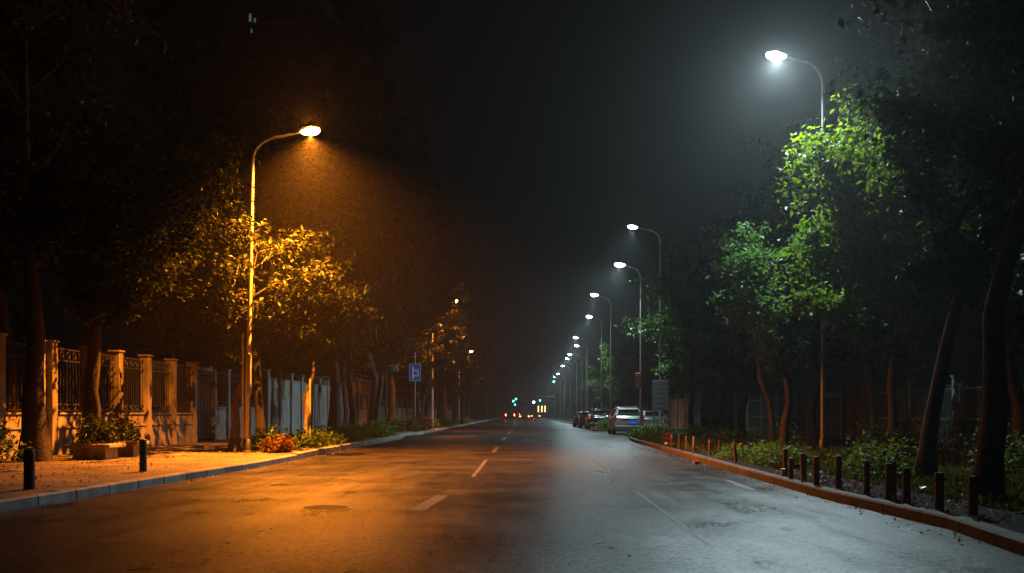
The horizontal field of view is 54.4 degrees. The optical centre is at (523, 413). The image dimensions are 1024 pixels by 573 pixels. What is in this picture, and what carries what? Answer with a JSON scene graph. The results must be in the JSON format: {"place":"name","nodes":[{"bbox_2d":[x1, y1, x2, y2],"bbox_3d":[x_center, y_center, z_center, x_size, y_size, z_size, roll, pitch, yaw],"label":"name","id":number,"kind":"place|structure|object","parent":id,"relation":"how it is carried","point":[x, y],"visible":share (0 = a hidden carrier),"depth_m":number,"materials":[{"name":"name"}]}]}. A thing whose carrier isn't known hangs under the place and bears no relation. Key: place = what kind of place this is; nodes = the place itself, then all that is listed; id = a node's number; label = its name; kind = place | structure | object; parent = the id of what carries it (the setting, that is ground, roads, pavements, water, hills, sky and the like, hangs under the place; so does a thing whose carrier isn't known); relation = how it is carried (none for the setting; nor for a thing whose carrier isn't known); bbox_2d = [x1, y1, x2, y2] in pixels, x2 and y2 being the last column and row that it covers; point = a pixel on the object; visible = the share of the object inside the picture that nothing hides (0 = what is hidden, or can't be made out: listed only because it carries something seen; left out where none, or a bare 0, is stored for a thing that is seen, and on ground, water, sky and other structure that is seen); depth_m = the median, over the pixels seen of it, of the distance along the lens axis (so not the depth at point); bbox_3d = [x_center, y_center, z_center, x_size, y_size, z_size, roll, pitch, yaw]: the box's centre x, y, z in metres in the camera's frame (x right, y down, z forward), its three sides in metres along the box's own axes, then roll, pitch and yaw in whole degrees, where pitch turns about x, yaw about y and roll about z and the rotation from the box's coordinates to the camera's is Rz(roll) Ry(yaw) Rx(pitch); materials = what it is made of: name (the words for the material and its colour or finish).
{"place":"outdoors","nodes":[
{"label":"outdoors","id":0,"kind":"place"},
{"bbox_2d":[152,0,318,412],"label":"apartment tower","id":1,"kind":"structure","parent":0,"point":[263,38],"depth_m":150.00,"materials":[{"name":"concrete"}]},
{"bbox_2d":[0,416,504,498],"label":"pavement","id":2,"kind":"structure","parent":0,"point":[119,473],"depth_m":20.47,"materials":[{"name":"grey concrete"}]},
{"bbox_2d":[0,399,31,462],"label":"shrub","id":3,"kind":"object","parent":2,"relation":"on","point":[8,447],"visible":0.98,"depth_m":21.75,"materials":[{"name":"green plant"}]},
{"bbox_2d":[0,332,47,458],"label":"grille fence","id":4,"kind":"object","parent":2,"relation":"on","point":[12,425],"visible":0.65,"depth_m":23.88,"materials":[{"name":"metal"}]},
{"bbox_2d":[23,449,34,489],"bbox_3d":[-6.980,0.805,14.050,0.156,0.616,0.152,0,0,0],"label":"bollard","id":5,"kind":"object","parent":2,"relation":"on","point":[29,469],"visible":0.95,"depth_m":13.99,"materials":[{"name":"metal"}]},
{"bbox_2d":[0,0,109,411],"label":"tall tree","id":6,"kind":"object","parent":2,"relation":"on","point":[8,267],"visible":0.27,"depth_m":32.99,"materials":[{"name":"green plant"}]},
{"bbox_2d":[66,443,125,459],"bbox_3d":[-10.000,0.878,23.300,1.000,0.370,1.000,0,0,0],"label":"planter box","id":7,"kind":"object","parent":2,"relation":"on","point":[98,451],"visible":0.9,"depth_m":22.95,"materials":[{"name":"concrete"}]},
{"bbox_2d":[63,413,122,445],"bbox_3d":[-10.043,0.398,23.255,1.177,0.852,1.189,0,0,22],"label":"shrub","id":8,"kind":"object","parent":7,"relation":"in","point":[101,435],"visible":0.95,"depth_m":23.13,"materials":[{"name":"green plant"}]},
{"bbox_2d":[0,0,203,461],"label":"broadleaf tree","id":9,"kind":"object","parent":2,"relation":"on","point":[34,431],"visible":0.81,"depth_m":22.34,"materials":[{"name":"green plant"}]},
{"bbox_2d":[46,340,198,454],"bbox_3d":[-12.200,-0.417,31.100,0.380,2.960,11.380,0,0,0],"label":"grille fence","id":10,"kind":"object","parent":2,"relation":"on","point":[170,426],"visible":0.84,"depth_m":31.12,"materials":[{"name":"concrete"}]},
{"bbox_2d":[117,441,151,455],"bbox_3d":[-10.100,0.878,25.200,1.000,0.370,1.000,0,0,0],"label":"planter box","id":11,"kind":"object","parent":2,"relation":"on","point":[131,448],"visible":0.43,"depth_m":24.85,"materials":[{"name":"concrete"}]},
{"bbox_2d":[102,407,141,441],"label":"shrub","id":12,"kind":"object","parent":11,"relation":"on","point":[125,431],"visible":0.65,"depth_m":25.09,"materials":[{"name":"green plant"}]},
{"bbox_2d":[0,450,270,496],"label":"fallen leaves","id":13,"kind":"object","parent":2,"relation":"on","point":[89,466],"visible":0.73,"depth_m":20.37,"materials":[{"name":"brown plant"}]},
{"bbox_2d":[0,87,271,457],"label":"broadleaf tree","id":14,"kind":"object","parent":2,"relation":"on","point":[107,273],"visible":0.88,"depth_m":23.49,"materials":[{"name":"green plant"}]},
{"bbox_2d":[114,207,266,412],"bbox_3d":[-13.573,-4.088,36.724,9.157,10.798,7.073,0,0,21],"label":"broadleaf tree","id":15,"kind":"object","parent":2,"relation":"on","point":[156,339],"visible":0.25,"depth_m":36.19,"materials":[{"name":"green plant"}]},
{"bbox_2d":[107,0,293,412],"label":"tall tree","id":16,"kind":"object","parent":2,"relation":"on","point":[181,40],"visible":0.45,"depth_m":45.54,"materials":[{"name":"green plant"}]},
{"bbox_2d":[145,26,268,369],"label":"tall tree","id":17,"kind":"object","parent":2,"relation":"on","point":[227,61],"visible":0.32,"depth_m":59.63,"materials":[{"name":"green plant"}]},
{"bbox_2d":[197,366,216,440],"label":"metal gate","id":18,"kind":"structure","parent":2,"relation":"on","point":[207,404],"depth_m":38.62,"materials":[{"name":"metal"}]},
{"bbox_2d":[201,366,255,440],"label":"boundary wall","id":19,"kind":"structure","parent":2,"relation":"on","point":[226,379],"depth_m":41.95,"materials":[{"name":"concrete"}]},
{"bbox_2d":[167,212,340,450],"bbox_3d":[-7.979,-2.174,28.261,4.880,6.671,3.912,0,0,36],"label":"leaning tree","id":20,"kind":"object","parent":2,"relation":"on","point":[224,289],"visible":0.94,"depth_m":28.14,"materials":[{"name":"green plant"}]},
{"bbox_2d":[218,77,316,377],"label":"tall tree","id":21,"kind":"object","parent":2,"relation":"on","point":[274,85],"visible":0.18,"depth_m":75.58,"materials":[{"name":"green plant"}]},
{"bbox_2d":[240,423,300,450],"bbox_3d":[-7.520,0.714,29.195,1.774,0.910,2.526,0,0,0],"label":"shrub","id":22,"kind":"object","parent":2,"relation":"on","point":[257,439],"visible":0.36,"depth_m":28.79,"materials":[{"name":"green plant"}]},
{"bbox_2d":[258,431,296,452],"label":"shrub","id":23,"kind":"object","parent":2,"relation":"on","point":[282,444],"visible":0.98,"depth_m":27.19,"materials":[{"name":"red plant"}]},
{"bbox_2d":[194,96,362,434],"bbox_3d":[-8.442,-4.706,34.089,5.339,11.724,5.767,0,0,8],"label":"planter tree","id":24,"kind":"object","parent":2,"relation":"on","point":[234,353],"visible":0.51,"depth_m":33.98,"materials":[{"name":"green plant"}]},
{"bbox_2d":[240,126,320,451],"bbox_3d":[-6.735,-3.438,27.500,2.229,8.995,0.400,0,0,0],"label":"street lamp","id":25,"kind":"object","parent":2,"relation":"on","point":[246,434],"visible":0.98,"depth_m":27.45,"materials":[{"name":"metal"}]},
{"bbox_2d":[221,139,360,435],"bbox_3d":[-9.197,-5.010,39.533,5.620,12.341,6.070,0,0,0],"label":"planter tree","id":26,"kind":"object","parent":2,"relation":"on","point":[330,356],"visible":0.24,"depth_m":39.49,"materials":[{"name":"green plant"}]},
{"bbox_2d":[286,427,338,448],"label":"shrub","id":27,"kind":"object","parent":2,"relation":"on","point":[308,441],"visible":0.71,"depth_m":31.20,"materials":[{"name":"green plant"}]},
{"bbox_2d":[254,225,388,434],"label":"slender tree","id":28,"kind":"object","parent":2,"relation":"on","point":[313,336],"visible":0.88,"depth_m":32.18,"materials":[{"name":"green plant"}]},
{"bbox_2d":[249,0,406,435],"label":"tall tree","id":29,"kind":"object","parent":2,"relation":"on","point":[334,39],"visible":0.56,"depth_m":48.77,"materials":[{"name":"green plant"}]},
{"bbox_2d":[304,376,371,425],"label":"boundary wall","id":30,"kind":"structure","parent":2,"relation":"on","point":[362,391],"depth_m":74.92,"materials":[{"name":"concrete"}]},
{"bbox_2d":[297,249,390,427],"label":"planter tree","id":31,"kind":"object","parent":2,"relation":"on","point":[344,395],"visible":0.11,"depth_m":58.07,"materials":[{"name":"plant"}]},
{"bbox_2d":[295,157,418,430],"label":"planter tree","id":32,"kind":"object","parent":2,"relation":"on","point":[347,330],"visible":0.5,"depth_m":43.28,"materials":[{"name":"green plant"}]},
{"bbox_2d":[317,4,429,423],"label":"tall tree","id":33,"kind":"object","parent":2,"relation":"on","point":[379,34],"visible":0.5,"depth_m":56.66,"materials":[{"name":"green plant"}]},
{"bbox_2d":[325,194,437,422],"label":"planter tree","id":34,"kind":"object","parent":2,"relation":"on","point":[384,366],"visible":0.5,"depth_m":50.92,"materials":[{"name":"green plant"}]},
{"bbox_2d":[352,95,442,421],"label":"tall tree","id":35,"kind":"object","parent":2,"relation":"on","point":[403,181],"visible":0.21,"depth_m":70.82,"materials":[{"name":"green plant"}]},
{"bbox_2d":[381,167,466,418],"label":"tall tree","id":36,"kind":"object","parent":2,"relation":"on","point":[434,232],"visible":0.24,"depth_m":92.67,"materials":[{"name":"green plant"}]},
{"bbox_2d":[380,131,468,417],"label":"tall tree","id":37,"kind":"object","parent":2,"relation":"on","point":[423,193],"visible":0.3,"depth_m":81.52,"materials":[{"name":"green plant"}]},
{"bbox_2d":[386,270,472,427],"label":"broadleaf tree","id":38,"kind":"object","parent":2,"relation":"on","point":[444,304],"visible":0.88,"depth_m":65.68,"materials":[{"name":"green plant"}]},
{"bbox_2d":[401,197,475,417],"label":"tall tree","id":39,"kind":"object","parent":2,"relation":"on","point":[447,255],"visible":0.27,"depth_m":104.64,"materials":[{"name":"green plant"}]},
{"bbox_2d":[427,226,488,420],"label":"tall tree","id":40,"kind":"object","parent":2,"relation":"on","point":[444,385],"visible":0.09,"depth_m":116.74,"materials":[{"name":"green plant"}]},
{"bbox_2d":[446,227,475,421],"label":"tall tree","id":41,"kind":"object","parent":2,"relation":"on","point":[453,234],"visible":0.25,"depth_m":129.78,"materials":[{"name":"green plant"}]},
{"bbox_2d":[443,320,481,423],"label":"planter tree","id":42,"kind":"object","parent":2,"relation":"on","point":[450,381],"visible":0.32,"depth_m":105.91,"materials":[{"name":"green plant"}]},
{"bbox_2d":[451,305,494,408],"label":"planter tree","id":43,"kind":"object","parent":2,"relation":"on","point":[478,364],"visible":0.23,"depth_m":109.10,"materials":[{"name":"green plant"}]},
{"bbox_2d":[456,262,496,420],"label":"tall tree","id":44,"kind":"object","parent":2,"relation":"on","point":[469,266],"visible":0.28,"depth_m":157.55,"materials":[{"name":"green plant"}]},
{"bbox_2d":[261,369,348,434],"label":"boundary wall","id":45,"kind":"structure","parent":0,"point":[282,404],"depth_m":51.63,"materials":[{"name":"grey metal"}]},
{"bbox_2d":[380,395,452,422],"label":"boundary wall","id":46,"kind":"structure","parent":0,"point":[404,412],"depth_m":102.83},
{"bbox_2d":[0,417,1023,572],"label":"road","id":47,"kind":"structure","parent":0,"point":[542,495],"depth_m":10.99,"materials":[{"name":"grey asphalt"}]},
{"bbox_2d":[0,454,296,511],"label":"kerb","id":48,"kind":"structure","parent":47,"relation":"on","point":[23,501],"depth_m":15.52,"materials":[{"name":"concrete"}]},
{"bbox_2d":[291,434,402,459],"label":"kerb","id":49,"kind":"structure","parent":47,"relation":"on","point":[313,452],"depth_m":32.66,"materials":[{"name":"concrete"}]},
{"bbox_2d":[408,425,514,510],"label":"road markings","id":50,"kind":"object","parent":47,"relation":"on","point":[428,503],"visible":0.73,"depth_m":13.89,"materials":[{"name":"paint"}]},
{"bbox_2d":[446,297,494,423],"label":"planter tree","id":51,"kind":"object","parent":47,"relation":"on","point":[466,375],"visible":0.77,"depth_m":102.59,"materials":[{"name":"green plant"}]},
{"bbox_2d":[583,408,609,428],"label":"parked car","id":52,"kind":"object","parent":47,"relation":"on","point":[600,413],"visible":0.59,"depth_m":75.64,"materials":[{"name":"black paint"}]},
{"bbox_2d":[583,353,623,413],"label":"street tree","id":53,"kind":"object","parent":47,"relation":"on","point":[597,381],"visible":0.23,"depth_m":119.82,"materials":[{"name":"green plant"}]},
{"bbox_2d":[597,340,647,406],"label":"street tree","id":54,"kind":"object","parent":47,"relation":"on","point":[618,370],"visible":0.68,"depth_m":97.52,"materials":[{"name":"green plant"}]},
{"bbox_2d":[606,406,643,433],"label":"parked car","id":55,"kind":"object","parent":47,"relation":"on","point":[624,418],"visible":0.73,"depth_m":57.07,"materials":[{"name":"silver metal"}]},
{"bbox_2d":[614,262,641,426],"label":"street lamp","id":56,"kind":"object","parent":47,"relation":"on","point":[617,264],"visible":0.81,"depth_m":54.45,"materials":[{"name":"metal"}]},
{"bbox_2d":[652,380,668,427],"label":"notice board","id":57,"kind":"object","parent":47,"relation":"on","point":[660,395],"visible":0.91,"depth_m":57.47,"materials":[{"name":"black plastic"}]},
{"bbox_2d":[593,445,818,545],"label":"road markings","id":58,"kind":"object","parent":47,"relation":"on","point":[799,510],"visible":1,"depth_m":12.44,"materials":[{"name":"paint"}]},
{"bbox_2d":[629,437,1023,555],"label":"kerb","id":59,"kind":"structure","parent":47,"relation":"on","point":[1005,539],"depth_m":11.99,"materials":[{"name":"grey concrete"}]},
{"bbox_2d":[0,0,1023,414],"label":"sky","id":60,"kind":"structure","parent":0,"point":[553,128],"materials":[{"name":"black"}]},
{"bbox_2d":[452,415,980,425],"bbox_3d":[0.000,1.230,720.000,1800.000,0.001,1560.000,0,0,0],"label":"ground","id":61,"kind":"structure","parent":0,"point":[733,417],"depth_m":330.71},
{"bbox_2d":[345,140,427,407],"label":"apartment tower","id":62,"kind":"structure","parent":61,"relation":"on","point":[404,385],"depth_m":210.00,"materials":[{"name":"concrete"}]},
{"bbox_2d":[520,400,569,417],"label":"building","id":63,"kind":"structure","parent":61,"relation":"on","point":[544,408],"depth_m":285.50,"materials":[{"name":"concrete"}]},
{"bbox_2d":[548,416,960,429],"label":"planting bed","id":64,"kind":"object","parent":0,"point":[731,424],"depth_m":101.11,"materials":[{"name":"green plant"}]},
{"bbox_2d":[503,349,576,404],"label":"tree","id":65,"kind":"object","parent":64,"relation":"on","point":[553,366],"visible":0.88,"depth_m":332.24,"materials":[{"name":"green plant"}]},
{"bbox_2d":[591,342,647,406],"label":"street tree","id":66,"kind":"object","parent":64,"relation":"on","point":[605,371],"visible":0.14,"depth_m":108.95,"materials":[{"name":"green plant"}]},
{"bbox_2d":[613,327,666,409],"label":"street tree","id":67,"kind":"object","parent":64,"relation":"on","point":[636,368],"visible":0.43,"depth_m":87.75,"materials":[{"name":"green plant"}]},
{"bbox_2d":[616,304,686,414],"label":"street tree","id":68,"kind":"object","parent":64,"relation":"on","point":[650,376],"visible":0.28,"depth_m":78.60,"materials":[{"name":"green plant"}]},
{"bbox_2d":[639,304,716,397],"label":"street tree","id":69,"kind":"object","parent":64,"relation":"on","point":[676,385],"visible":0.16,"depth_m":69.91,"materials":[{"name":"green plant"}]},
{"bbox_2d":[662,225,752,425],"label":"tall tree","id":70,"kind":"object","parent":64,"relation":"on","point":[722,418],"visible":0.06,"depth_m":89.66,"materials":[{"name":"green plant"}]},
{"bbox_2d":[697,150,850,395],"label":"tall tree","id":71,"kind":"object","parent":64,"relation":"on","point":[743,206],"visible":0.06,"depth_m":66.59,"materials":[{"name":"green plant"}]},
{"bbox_2d":[639,430,1023,533],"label":"planting bed","id":72,"kind":"object","parent":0,"point":[1011,524],"visible":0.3,"depth_m":14.46,"materials":[{"name":"soil"}]},
{"bbox_2d":[614,232,739,432],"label":"street tree","id":73,"kind":"object","parent":72,"relation":"on","point":[688,314],"visible":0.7,"depth_m":50.54,"materials":[{"name":"green plant"}]},
{"bbox_2d":[668,392,700,429],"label":"boundary wall","id":74,"kind":"structure","parent":72,"relation":"on","point":[677,411],"depth_m":70.02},
{"bbox_2d":[653,277,753,428],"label":"street tree","id":75,"kind":"object","parent":72,"relation":"on","point":[725,377],"visible":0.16,"depth_m":61.70,"materials":[{"name":"green plant"}]},
{"bbox_2d":[678,424,755,442],"bbox_3d":[6.905,0.777,35.989,2.047,0.855,5.107,0,0,-20],"label":"shrub","id":76,"kind":"object","parent":72,"relation":"on","point":[725,437],"visible":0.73,"depth_m":35.30,"materials":[{"name":"green plant"}]},
{"bbox_2d":[704,440,764,458],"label":"shrub","id":77,"kind":"object","parent":72,"relation":"on","point":[748,451],"visible":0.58,"depth_m":23.98,"materials":[{"name":"green plant"}]},
{"bbox_2d":[665,212,809,437],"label":"street tree","id":78,"kind":"object","parent":72,"relation":"on","point":[726,364],"visible":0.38,"depth_m":44.31,"materials":[{"name":"green plant"}]},
{"bbox_2d":[706,240,812,445],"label":"slender tree","id":79,"kind":"object","parent":72,"relation":"on","point":[744,348],"visible":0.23,"depth_m":31.64,"materials":[{"name":"green plant"}]},
{"bbox_2d":[705,221,835,445],"bbox_3d":[7.296,-2.247,29.467,3.807,6.836,3.678,0,0,8],"label":"street tree","id":80,"kind":"object","parent":72,"relation":"on","point":[775,337],"visible":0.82,"depth_m":29.01,"materials":[{"name":"green plant"}]},
{"bbox_2d":[744,414,811,447],"bbox_3d":[8.071,0.593,31.027,2.410,1.156,3.254,0,0,0],"label":"shrub","id":81,"kind":"object","parent":72,"relation":"on","point":[768,436],"visible":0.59,"depth_m":30.95,"materials":[{"name":"green plant"}]},
{"bbox_2d":[743,437,826,467],"bbox_3d":[5.479,0.851,20.994,1.733,0.730,3.656,0,0,0],"label":"shrub","id":82,"kind":"object","parent":72,"relation":"on","point":[771,452],"visible":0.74,"depth_m":20.59,"materials":[{"name":"green plant"}]},
{"bbox_2d":[734,385,840,439],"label":"picket fence","id":83,"kind":"object","parent":72,"relation":"on","point":[756,412],"visible":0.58,"depth_m":48.52,"materials":[{"name":"grey metal"}]},
{"bbox_2d":[700,169,887,441],"bbox_3d":[11.118,-4.402,37.340,9.226,11.163,7.438,0,0,-32],"label":"street tree","id":84,"kind":"object","parent":72,"relation":"on","point":[812,434],"visible":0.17,"depth_m":37.76,"materials":[{"name":"green plant"}]},
{"bbox_2d":[766,51,826,448],"bbox_3d":[7.922,-4.701,28.800,1.856,11.572,0.400,0,0,0],"label":"street lamp","id":85,"kind":"object","parent":72,"relation":"on","point":[774,55],"visible":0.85,"depth_m":28.75,"materials":[{"name":"metal"}]},
{"bbox_2d":[625,433,1023,513],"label":"grass","id":86,"kind":"structure","parent":72,"relation":"on","point":[948,469],"depth_m":16.71,"materials":[{"name":"green plant"}]},
{"bbox_2d":[738,83,920,385],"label":"tall tree","id":87,"kind":"object","parent":72,"relation":"on","point":[797,129],"visible":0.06,"depth_m":51.80,"materials":[{"name":"green plant"}]},
{"bbox_2d":[841,379,867,440],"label":"wooden gate","id":88,"kind":"structure","parent":72,"relation":"on","point":[854,409],"depth_m":39.32,"materials":[{"name":"wood"}]},
{"bbox_2d":[820,431,917,465],"bbox_3d":[6.809,0.752,19.477,1.797,0.868,2.106,0,0,0],"label":"shrub","id":89,"kind":"object","parent":72,"relation":"on","point":[867,446],"visible":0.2,"depth_m":19.39,"materials":[{"name":"green plant"}]},
{"bbox_2d":[739,115,1014,446],"bbox_3d":[11.964,-4.402,33.484,9.226,11.163,7.438,0,0,22],"label":"street tree","id":90,"kind":"object","parent":72,"relation":"on","point":[847,353],"visible":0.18,"depth_m":33.07,"materials":[{"name":"green plant"}]},
{"bbox_2d":[839,436,923,479],"bbox_3d":[5.934,0.781,16.559,1.302,0.838,2.177,0,0,0],"label":"shrub","id":91,"kind":"object","parent":72,"relation":"on","point":[877,462],"visible":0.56,"depth_m":16.35,"materials":[{"name":"green plant"}]},
{"bbox_2d":[757,61,1015,447],"bbox_3d":[10.015,-4.304,26.149,8.268,10.959,7.523,0,0,0],"label":"street tree","id":92,"kind":"object","parent":72,"relation":"on","point":[903,315],"visible":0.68,"depth_m":26.12,"materials":[{"name":"green plant"}]},
{"bbox_2d":[770,468,1023,524],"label":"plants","id":93,"kind":"object","parent":72,"relation":"on","point":[932,499],"visible":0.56,"depth_m":12.25,"materials":[{"name":"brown plant"}]},
{"bbox_2d":[902,467,910,503],"bbox_3d":[4.630,0.892,12.050,0.104,0.486,0.101,0,0,0],"label":"bollard","id":94,"kind":"object","parent":72,"relation":"on","point":[906,482],"visible":0.96,"depth_m":12.01,"materials":[{"name":"black metal"}]},
{"bbox_2d":[848,415,968,462],"bbox_3d":[8.262,0.590,21.633,2.583,1.206,2.772,0,0,-23],"label":"shrub","id":95,"kind":"object","parent":72,"relation":"on","point":[911,449],"visible":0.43,"depth_m":21.49,"materials":[{"name":"green plant"}]},
{"bbox_2d":[799,15,1023,441],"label":"tall tree","id":96,"kind":"object","parent":72,"relation":"on","point":[973,318],"visible":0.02,"depth_m":37.76,"materials":[{"name":"green plant"}]},
{"bbox_2d":[823,0,1023,312],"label":"street tree","id":97,"kind":"object","parent":72,"relation":"on","point":[925,78],"visible":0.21,"depth_m":19.73,"materials":[{"name":"green plant"}]},
{"bbox_2d":[827,0,1023,455],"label":"street tree","id":98,"kind":"object","parent":72,"relation":"on","point":[1013,319],"visible":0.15,"depth_m":23.90,"materials":[{"name":"green plant"}]},
{"bbox_2d":[838,0,1023,497],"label":"street tree","id":99,"kind":"object","parent":72,"relation":"on","point":[993,38],"visible":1,"depth_m":12.54,"materials":[{"name":"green plant"}]},
{"bbox_2d":[851,0,1023,477],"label":"street tree","id":100,"kind":"object","parent":72,"relation":"on","point":[980,102],"visible":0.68,"depth_m":16.55,"materials":[{"name":"green plant"}]},
{"bbox_2d":[934,472,943,511],"bbox_3d":[4.630,0.895,11.100,0.105,0.480,0.103,0,0,0],"label":"bollard","id":101,"kind":"object","parent":72,"relation":"on","point":[938,490],"visible":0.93,"depth_m":11.06,"materials":[{"name":"black plastic"}]},
{"bbox_2d":[875,375,1023,449],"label":"picket fence","id":102,"kind":"object","parent":72,"relation":"on","point":[955,418],"visible":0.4,"depth_m":30.28,"materials":[{"name":"grey metal"}]},
{"bbox_2d":[968,476,977,515],"bbox_3d":[4.780,0.900,10.600,0.102,0.470,0.100,0,0,0],"label":"bollard","id":103,"kind":"object","parent":72,"relation":"on","point":[972,495],"visible":0.93,"depth_m":10.56,"materials":[{"name":"black metal"}]},
{"bbox_2d":[937,414,1023,465],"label":"shrub","id":104,"kind":"object","parent":72,"relation":"on","point":[968,457],"visible":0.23,"depth_m":20.11,"materials":[{"name":"green plant"}]},
{"bbox_2d":[959,429,1023,473],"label":"shrub","id":105,"kind":"object","parent":72,"relation":"on","point":[1020,453],"visible":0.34,"depth_m":16.93,"materials":[{"name":"green plant"}]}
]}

